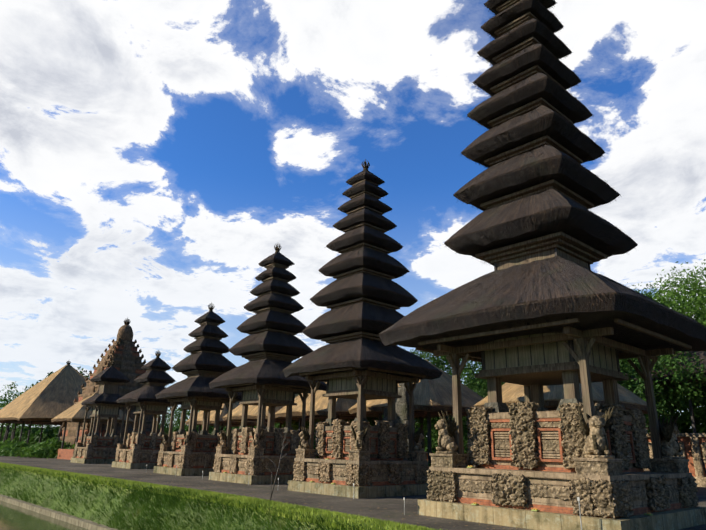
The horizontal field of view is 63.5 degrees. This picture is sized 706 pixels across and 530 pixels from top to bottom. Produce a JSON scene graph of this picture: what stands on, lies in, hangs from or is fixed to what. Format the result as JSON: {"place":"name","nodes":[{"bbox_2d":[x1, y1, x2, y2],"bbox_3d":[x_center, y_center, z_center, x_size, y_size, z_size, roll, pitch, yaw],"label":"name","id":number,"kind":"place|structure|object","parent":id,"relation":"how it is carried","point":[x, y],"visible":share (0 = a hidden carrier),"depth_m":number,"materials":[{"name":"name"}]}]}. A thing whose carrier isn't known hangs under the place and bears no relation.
{"place":"outdoors","nodes":[
{"label":"outdoors","id":0,"kind":"place"},
{"bbox_2d":[0,420,62,443],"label":"bale posts","id":1,"kind":"object","parent":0,"point":[42,423],"visible":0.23,"depth_m":70.51,"materials":[{"name":"brown wood"}]},
{"bbox_2d":[0,364,86,424],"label":"thatched roof","id":2,"kind":"structure","parent":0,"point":[51,396],"depth_m":69.89,"materials":[{"name":"beige wicker"}]},
{"bbox_2d":[0,500,87,529],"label":"moat water","id":3,"kind":"structure","parent":0,"point":[13,517],"depth_m":22.38,"materials":[{"name":"liquid"}]},
{"bbox_2d":[61,421,118,449],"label":"small bale posts","id":4,"kind":"object","parent":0,"point":[79,424],"visible":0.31,"depth_m":55.12,"materials":[{"name":"brown wood"}]},
{"bbox_2d":[58,318,160,448],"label":"stone temple tower","id":5,"kind":"structure","parent":0,"point":[127,362],"depth_m":64.50,"materials":[{"name":"stone"}]},
{"bbox_2d":[0,462,447,529],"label":"bank grass","id":6,"kind":"structure","parent":0,"point":[47,484],"depth_m":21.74,"materials":[{"name":"green plant"}]},
{"bbox_2d":[0,494,117,529],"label":"moat kerbs","id":7,"kind":"structure","parent":6,"relation":"on","point":[80,522],"depth_m":23.32,"materials":[{"name":"concrete"}]},
{"bbox_2d":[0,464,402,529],"bbox_3d":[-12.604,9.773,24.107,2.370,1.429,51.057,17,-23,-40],"label":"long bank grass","id":8,"kind":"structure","parent":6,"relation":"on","point":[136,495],"depth_m":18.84,"materials":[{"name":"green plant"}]},
{"bbox_2d":[198,424,253,433],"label":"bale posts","id":9,"kind":"object","parent":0,"point":[221,425],"depth_m":50.85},
{"bbox_2d":[249,419,308,430],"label":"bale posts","id":10,"kind":"object","parent":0,"point":[277,420],"visible":0.06,"depth_m":44.76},
{"bbox_2d":[298,416,377,439],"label":"bale posts","id":11,"kind":"object","parent":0,"point":[316,417],"visible":0.1,"depth_m":38.27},
{"bbox_2d":[0,456,705,529],"bbox_3d":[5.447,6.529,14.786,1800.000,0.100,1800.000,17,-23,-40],"label":"courtyard gravel","id":12,"kind":"structure","parent":0,"point":[388,508],"depth_m":20.07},
{"bbox_2d":[0,390,37,440],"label":"tree","id":13,"kind":"object","parent":12,"relation":"on","point":[28,425],"depth_m":127.09,"materials":[{"name":"green plant"}]},
{"bbox_2d":[0,381,47,441],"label":"tree","id":14,"kind":"object","parent":12,"relation":"on","point":[5,399],"depth_m":115.26,"materials":[{"name":"green plant"}]},
{"bbox_2d":[17,424,56,428],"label":"tree","id":15,"kind":"object","parent":12,"relation":"on","point":[48,426],"visible":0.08,"depth_m":141.06,"materials":[{"name":"green plant"}]},
{"bbox_2d":[24,366,89,440],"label":"tree","id":16,"kind":"object","parent":12,"relation":"on","point":[81,372],"depth_m":92.17,"materials":[{"name":"green plant"}]},
{"bbox_2d":[57,449,73,459],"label":"brick wall","id":17,"kind":"structure","parent":12,"relation":"on","point":[66,454],"depth_m":53.25,"materials":[{"name":"brick"}]},
{"bbox_2d":[70,458,114,463],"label":"stone plinth","id":18,"kind":"structure","parent":12,"relation":"on","point":[90,461],"depth_m":44.56,"materials":[{"name":"beige stone"}]},
{"bbox_2d":[51,392,133,424],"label":"thatched roof","id":19,"kind":"structure","parent":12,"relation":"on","point":[75,412],"depth_m":53.88,"materials":[{"name":"beige wicker"}]},
{"bbox_2d":[75,381,126,456],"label":"frame","id":20,"kind":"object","parent":12,"relation":"on","point":[111,387],"depth_m":46.61,"materials":[{"name":"brown wood"}]},
{"bbox_2d":[74,438,115,458],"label":"meru brick bands","id":21,"kind":"object","parent":20,"relation":"attached to","point":[101,447],"visible":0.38,"depth_m":45.47,"materials":[{"name":"brick"}]},
{"bbox_2d":[73,434,119,457],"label":"meru carvings","id":22,"kind":"object","parent":20,"relation":"attached to","point":[87,453],"visible":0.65,"depth_m":45.22,"materials":[{"name":"grey stone"}]},
{"bbox_2d":[80,433,115,446],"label":"meru plinths","id":23,"kind":"object","parent":20,"relation":"attached to","point":[106,434],"visible":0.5,"depth_m":46.44,"materials":[{"name":"grey stone"}]},
{"bbox_2d":[92,404,118,414],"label":"meru cella","id":24,"kind":"structure","parent":20,"relation":"on","point":[108,409],"depth_m":46.65,"materials":[{"name":"brown wood"}]},
{"bbox_2d":[81,366,129,404],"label":"meru thatch roofs","id":25,"kind":"structure","parent":20,"relation":"attached to","point":[111,374],"depth_m":46.93,"materials":[{"name":"black wicker"}]},
{"bbox_2d":[112,461,157,468],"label":"stone plinth","id":26,"kind":"structure","parent":12,"relation":"on","point":[125,465],"depth_m":37.62,"materials":[{"name":"beige stone"}]},
{"bbox_2d":[116,369,180,460],"bbox_3d":[-14.235,10.477,40.099,3.190,6.154,3.190,17,-23,-40],"label":"frame","id":27,"kind":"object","parent":12,"relation":"on","point":[143,412],"depth_m":39.58,"materials":[{"name":"brown wood"}]},
{"bbox_2d":[117,438,162,462],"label":"meru brick bands","id":28,"kind":"object","parent":27,"relation":"attached to","point":[144,449],"visible":0.44,"depth_m":38.59,"materials":[{"name":"brick"}]},
{"bbox_2d":[122,431,163,449],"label":"meru plinths","id":29,"kind":"object","parent":27,"relation":"attached to","point":[144,432],"visible":0.38,"depth_m":39.43,"materials":[{"name":"grey stone"}]},
{"bbox_2d":[115,432,171,462],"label":"meru carvings","id":30,"kind":"object","parent":27,"relation":"attached to","point":[134,456],"visible":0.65,"depth_m":38.35,"materials":[{"name":"grey stone"}]},
{"bbox_2d":[116,358,180,403],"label":"meru thatch roofs","id":31,"kind":"structure","parent":27,"relation":"attached to","point":[145,393],"depth_m":40.07,"materials":[{"name":"black wicker"}]},
{"bbox_2d":[155,350,160,357],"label":"roof finial","id":32,"kind":"object","parent":31,"relation":"on","point":[158,354],"visible":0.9,"depth_m":41.32,"materials":[{"name":"grey stone"}]},
{"bbox_2d":[136,402,165,410],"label":"meru cella","id":33,"kind":"structure","parent":27,"relation":"on","point":[161,408],"depth_m":39.73,"materials":[{"name":"brown wood"}]},
{"bbox_2d":[157,411,171,437],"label":"tree","id":34,"kind":"object","parent":12,"relation":"on","point":[166,424],"visible":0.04,"depth_m":87.64,"materials":[{"name":"green plant"}]},
{"bbox_2d":[159,407,189,426],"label":"tree","id":35,"kind":"object","parent":12,"relation":"on","point":[174,416],"depth_m":158.79,"materials":[{"name":"green plant"}]},
{"bbox_2d":[161,406,198,427],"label":"tree","id":36,"kind":"object","parent":12,"relation":"on","point":[176,412],"depth_m":153.10,"materials":[{"name":"green plant"}]},
{"bbox_2d":[153,466,214,475],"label":"stone plinth","id":37,"kind":"structure","parent":12,"relation":"on","point":[179,471],"depth_m":31.09,"materials":[{"name":"beige stone"}]},
{"bbox_2d":[159,321,239,465],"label":"meru","id":38,"kind":"structure","parent":12,"relation":"on","point":[193,407],"depth_m":33.19,"materials":[{"name":"brown wood"}]},
{"bbox_2d":[157,431,221,467],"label":"meru carvings","id":39,"kind":"object","parent":38,"relation":"attached to","point":[184,461],"visible":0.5,"depth_m":31.79,"materials":[{"name":"grey stone"}]},
{"bbox_2d":[162,438,217,467],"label":"meru brick bands","id":40,"kind":"object","parent":38,"relation":"attached to","point":[174,466],"visible":0.44,"depth_m":32.28,"materials":[{"name":"brick"}]},
{"bbox_2d":[167,429,219,450],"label":"meru plinths","id":41,"kind":"object","parent":38,"relation":"attached to","point":[202,432],"visible":0.42,"depth_m":33.17,"materials":[{"name":"stone"}]},
{"bbox_2d":[155,311,241,401],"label":"meru thatch roofs","id":42,"kind":"structure","parent":38,"relation":"attached to","point":[198,385],"depth_m":33.73,"materials":[{"name":"black wicker"}]},
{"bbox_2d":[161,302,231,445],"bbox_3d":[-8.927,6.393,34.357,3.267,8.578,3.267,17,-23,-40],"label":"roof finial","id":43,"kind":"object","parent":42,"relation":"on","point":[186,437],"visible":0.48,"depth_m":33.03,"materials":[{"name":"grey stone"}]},
{"bbox_2d":[182,397,220,405],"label":"meru cella","id":44,"kind":"structure","parent":38,"relation":"on","point":[208,403],"depth_m":33.26,"materials":[{"name":"brown wood"}]},
{"bbox_2d":[179,411,251,434],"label":"tree","id":45,"kind":"object","parent":12,"relation":"on","point":[187,426],"depth_m":78.77,"materials":[{"name":"green plant"}]},
{"bbox_2d":[0,433,430,466],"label":"shrubs","id":46,"kind":"object","parent":12,"relation":"on","point":[47,448],"visible":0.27,"depth_m":57.00,"materials":[{"name":"green plant"}]},
{"bbox_2d":[185,401,266,426],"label":"thatched roof","id":47,"kind":"structure","parent":12,"relation":"on","point":[224,412],"depth_m":49.97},
{"bbox_2d":[209,472,293,484],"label":"stone plinth","id":48,"kind":"structure","parent":12,"relation":"on","point":[242,478],"depth_m":25.82,"materials":[{"name":"beige stone"}]},
{"bbox_2d":[215,263,310,471],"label":"meru","id":49,"kind":"structure","parent":12,"relation":"on","point":[261,403],"depth_m":28.10,"materials":[{"name":"brown wood"}]},
{"bbox_2d":[213,427,299,474],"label":"meru carvings","id":50,"kind":"object","parent":49,"relation":"attached to","point":[254,466],"visible":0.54,"depth_m":26.88,"materials":[{"name":"beige stone"}]},
{"bbox_2d":[221,436,294,474],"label":"meru brick bands","id":51,"kind":"object","parent":49,"relation":"attached to","point":[265,473],"visible":0.25,"depth_m":26.88,"materials":[{"name":"brick"}]},
{"bbox_2d":[226,426,292,455],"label":"meru plinths","id":52,"kind":"object","parent":49,"relation":"attached to","point":[287,429],"visible":0.35,"depth_m":27.92,"materials":[{"name":"grey stone"}]},
{"bbox_2d":[217,244,308,447],"bbox_3d":[-4.198,3.829,29.451,3.538,10.677,3.538,17,-23,-40],"label":"roof finial","id":53,"kind":"object","parent":49,"relation":"attached to","point":[255,436],"visible":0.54,"depth_m":27.80,"materials":[{"name":"grey stone"}]},
{"bbox_2d":[243,385,292,400],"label":"meru cella","id":54,"kind":"structure","parent":49,"relation":"attached to","point":[252,393],"depth_m":28.01,"materials":[{"name":"brown wood"}]},
{"bbox_2d":[209,252,326,390],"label":"meru thatch roofs","id":55,"kind":"structure","parent":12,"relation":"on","point":[262,372],"depth_m":28.71,"materials":[{"name":"black wicker"}]},
{"bbox_2d":[222,394,325,423],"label":"thatched roof","id":56,"kind":"structure","parent":12,"relation":"on","point":[237,412],"depth_m":43.90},
{"bbox_2d":[33,464,516,528],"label":"fallen leaves","id":57,"kind":"object","parent":12,"relation":"on","point":[282,489],"visible":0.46,"depth_m":20.22,"materials":[{"name":"brown plant"}]},
{"bbox_2d":[263,427,294,500],"bbox_3d":[-2.227,5.949,17.120,0.909,2.312,0.838,-4,-18,16],"label":"sapling","id":58,"kind":"object","parent":12,"relation":"on","point":[285,444],"visible":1,"depth_m":17.11,"materials":[{"name":"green plant"}]},
{"bbox_2d":[275,419,348,434],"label":"tree","id":59,"kind":"object","parent":12,"relation":"on","point":[296,424],"depth_m":44.87,"materials":[{"name":"green plant"}]},
{"bbox_2d":[275,382,378,420],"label":"thatched roof","id":60,"kind":"structure","parent":12,"relation":"on","point":[343,406],"depth_m":36.65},
{"bbox_2d":[0,411,705,453],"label":"hedge","id":61,"kind":"object","parent":12,"relation":"on","point":[47,433],"depth_m":112.47,"materials":[{"name":"green plant"}]},
{"bbox_2d":[287,480,428,498],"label":"stone plinth","id":62,"kind":"structure","parent":12,"relation":"on","point":[359,492],"depth_m":20.47,"materials":[{"name":"beige stone"}]},
{"bbox_2d":[294,179,427,481],"bbox_3d":[0.429,2.307,23.994,4.031,12.537,4.031,17,-23,-40],"label":"pagoda","id":63,"kind":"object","parent":12,"relation":"on","point":[360,395],"depth_m":22.53,"materials":[{"name":"brown wood"}]},
{"bbox_2d":[293,418,428,485],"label":"meru carvings","id":64,"kind":"object","parent":63,"relation":"attached to","point":[360,474],"visible":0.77,"depth_m":21.55,"materials":[{"name":"beige stone"}]},
{"bbox_2d":[297,430,424,485],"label":"brick panels","id":65,"kind":"object","parent":63,"relation":"attached to","point":[347,458],"visible":0.42,"depth_m":21.43,"materials":[{"name":"brick"}]},
{"bbox_2d":[310,418,411,460],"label":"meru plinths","id":66,"kind":"object","parent":63,"relation":"attached to","point":[393,423],"visible":0.35,"depth_m":22.43,"materials":[{"name":"stone"}]},
{"bbox_2d":[298,159,424,451],"bbox_3d":[0.453,1.192,24.349,3.808,12.792,3.808,17,-23,-40],"label":"meru finial","id":67,"kind":"object","parent":63,"relation":"attached to","point":[359,437],"visible":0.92,"depth_m":22.27,"materials":[{"name":"grey stone"}]},
{"bbox_2d":[328,371,395,392],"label":"wooden wall panels","id":68,"kind":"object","parent":63,"relation":"attached to","point":[373,383],"visible":0.14,"depth_m":22.53,"materials":[{"name":"brown wood"}]},
{"bbox_2d":[283,170,443,379],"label":"meru thatch roofs","id":69,"kind":"structure","parent":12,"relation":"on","point":[361,354],"depth_m":23.29,"materials":[{"name":"black wicker"}]},
{"bbox_2d":[146,464,581,529],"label":"marker stakes","id":70,"kind":"object","parent":12,"relation":"on","point":[578,499],"visible":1,"depth_m":14.90,"materials":[{"name":"white paint"}]},
{"bbox_2d":[344,417,423,432],"bbox_3d":[1.385,10.827,40.572,8.334,7.512,7.392,17,-23,-40],"label":"tree","id":71,"kind":"object","parent":12,"relation":"on","point":[370,420],"depth_m":38.04,"materials":[{"name":"green plant"}]},
{"bbox_2d":[382,408,387,420],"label":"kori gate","id":72,"kind":"structure","parent":12,"relation":"on","point":[385,415],"depth_m":28.50,"materials":[{"name":"stone"}]},
{"bbox_2d":[396,383,415,459],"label":"stone pillar","id":73,"kind":"structure","parent":12,"relation":"on","point":[402,409],"depth_m":27.11,"materials":[{"name":"stone"}]},
{"bbox_2d":[348,360,483,418],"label":"thatched roof","id":74,"kind":"structure","parent":12,"relation":"on","point":[436,394],"depth_m":30.29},
{"bbox_2d":[376,345,504,450],"bbox_3d":[5.778,9.029,37.709,10.674,9.340,10.706,17,-23,-40],"label":"tree","id":75,"kind":"object","parent":12,"relation":"on","point":[440,362],"depth_m":36.21,"materials":[{"name":"green plant"}]},
{"bbox_2d":[414,416,466,452],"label":"tree","id":76,"kind":"object","parent":12,"relation":"on","point":[432,441],"depth_m":45.76,"materials":[{"name":"green plant"}]},
{"bbox_2d":[464,364,505,394],"bbox_3d":[12.804,8.845,38.319,10.456,10.410,10.502,17,-23,-40],"label":"tree","id":77,"kind":"object","parent":12,"relation":"on","point":[478,384],"depth_m":38.40,"materials":[{"name":"green plant"}]},
{"bbox_2d":[416,0,691,508],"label":"pagoda","id":78,"kind":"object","parent":12,"relation":"on","point":[535,379],"depth_m":15.40,"materials":[{"name":"brown wood"}]},
{"bbox_2d":[379,0,705,352],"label":"meru thatch roofs","id":79,"kind":"structure","parent":78,"relation":"attached to","point":[555,288],"depth_m":16.03,"materials":[{"name":"black wicker"}]},
{"bbox_2d":[485,332,617,370],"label":"wooden wall panels","id":80,"kind":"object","parent":78,"relation":"attached to","point":[550,351],"visible":0.14,"depth_m":15.20,"materials":[{"name":"brown wood"}]},
{"bbox_2d":[474,382,647,413],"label":"thatched roof","id":81,"kind":"structure","parent":12,"relation":"on","point":[554,396],"depth_m":25.70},
{"bbox_2d":[418,499,705,529],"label":"stone plinth","id":82,"kind":"structure","parent":12,"relation":"on","point":[682,518],"depth_m":12.96,"materials":[{"name":"beige stone"}]},
{"bbox_2d":[619,358,682,410],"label":"tree","id":83,"kind":"object","parent":12,"relation":"on","point":[628,364],"depth_m":41.85,"materials":[{"name":"green plant"}]},
{"bbox_2d":[617,351,705,435],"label":"tree","id":84,"kind":"object","parent":12,"relation":"on","point":[664,411],"depth_m":32.39,"materials":[{"name":"green plant"}]},
{"bbox_2d":[619,282,705,429],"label":"tree","id":85,"kind":"object","parent":12,"relation":"on","point":[682,305],"depth_m":47.28,"materials":[{"name":"green plant"}]},
{"bbox_2d":[620,305,705,428],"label":"tree","id":86,"kind":"object","parent":12,"relation":"on","point":[694,394],"depth_m":44.62,"materials":[{"name":"green plant"}]},
{"bbox_2d":[638,259,705,414],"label":"tree","id":87,"kind":"object","parent":12,"relation":"on","point":[694,289],"visible":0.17,"depth_m":47.99,"materials":[{"name":"green plant"}]},
{"bbox_2d":[640,351,705,393],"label":"tree","id":88,"kind":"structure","parent":12,"relation":"on","point":[701,354],"depth_m":32.74,"materials":[{"name":"green plant"}]},
{"bbox_2d":[0,0,705,436],"label":"sky","id":89,"kind":"structure","parent":0,"point":[154,153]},
{"bbox_2d":[164,466,652,515],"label":"offering trays","id":90,"kind":"object","parent":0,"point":[471,504],"visible":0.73,"depth_m":13.86,"materials":[{"name":"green plant"}]},
{"bbox_2d":[379,411,472,465],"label":"bale posts","id":91,"kind":"object","parent":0,"point":[428,415],"visible":0.23,"depth_m":30.06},
{"bbox_2d":[483,398,625,412],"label":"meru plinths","id":92,"kind":"object","parent":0,"point":[499,407],"visible":0.17,"depth_m":15.42,"materials":[{"name":"stone"}]},
{"bbox_2d":[435,405,685,458],"bbox_3d":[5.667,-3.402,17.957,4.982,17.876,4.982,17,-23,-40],"label":"guardian statue","id":93,"kind":"object","parent":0,"point":[596,444],"visible":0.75,"depth_m":14.98,"materials":[{"name":"grey stone"}]},
{"bbox_2d":[434,418,687,517],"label":"brick panels","id":94,"kind":"object","parent":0,"point":[568,510],"visible":0.25,"depth_m":13.97,"materials":[{"name":"brick"}]},
{"bbox_2d":[426,401,698,518],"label":"meru carvings","id":95,"kind":"object","parent":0,"point":[605,498],"visible":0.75,"depth_m":14.04,"materials":[{"name":"beige stone"}]},
{"bbox_2d":[426,433,705,486],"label":"terrace wall","id":96,"kind":"structure","parent":0,"point":[700,478],"depth_m":31.63,"materials":[{"name":"brick"}]},
{"bbox_2d":[548,407,599,410],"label":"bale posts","id":97,"kind":"object","parent":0,"point":[553,409],"depth_m":25.99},
{"bbox_2d":[686,381,705,432],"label":"bale posts","id":98,"kind":"object","parent":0,"point":[692,415],"visible":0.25,"depth_m":32.87,"materials":[{"name":"brown wood"}]}
]}

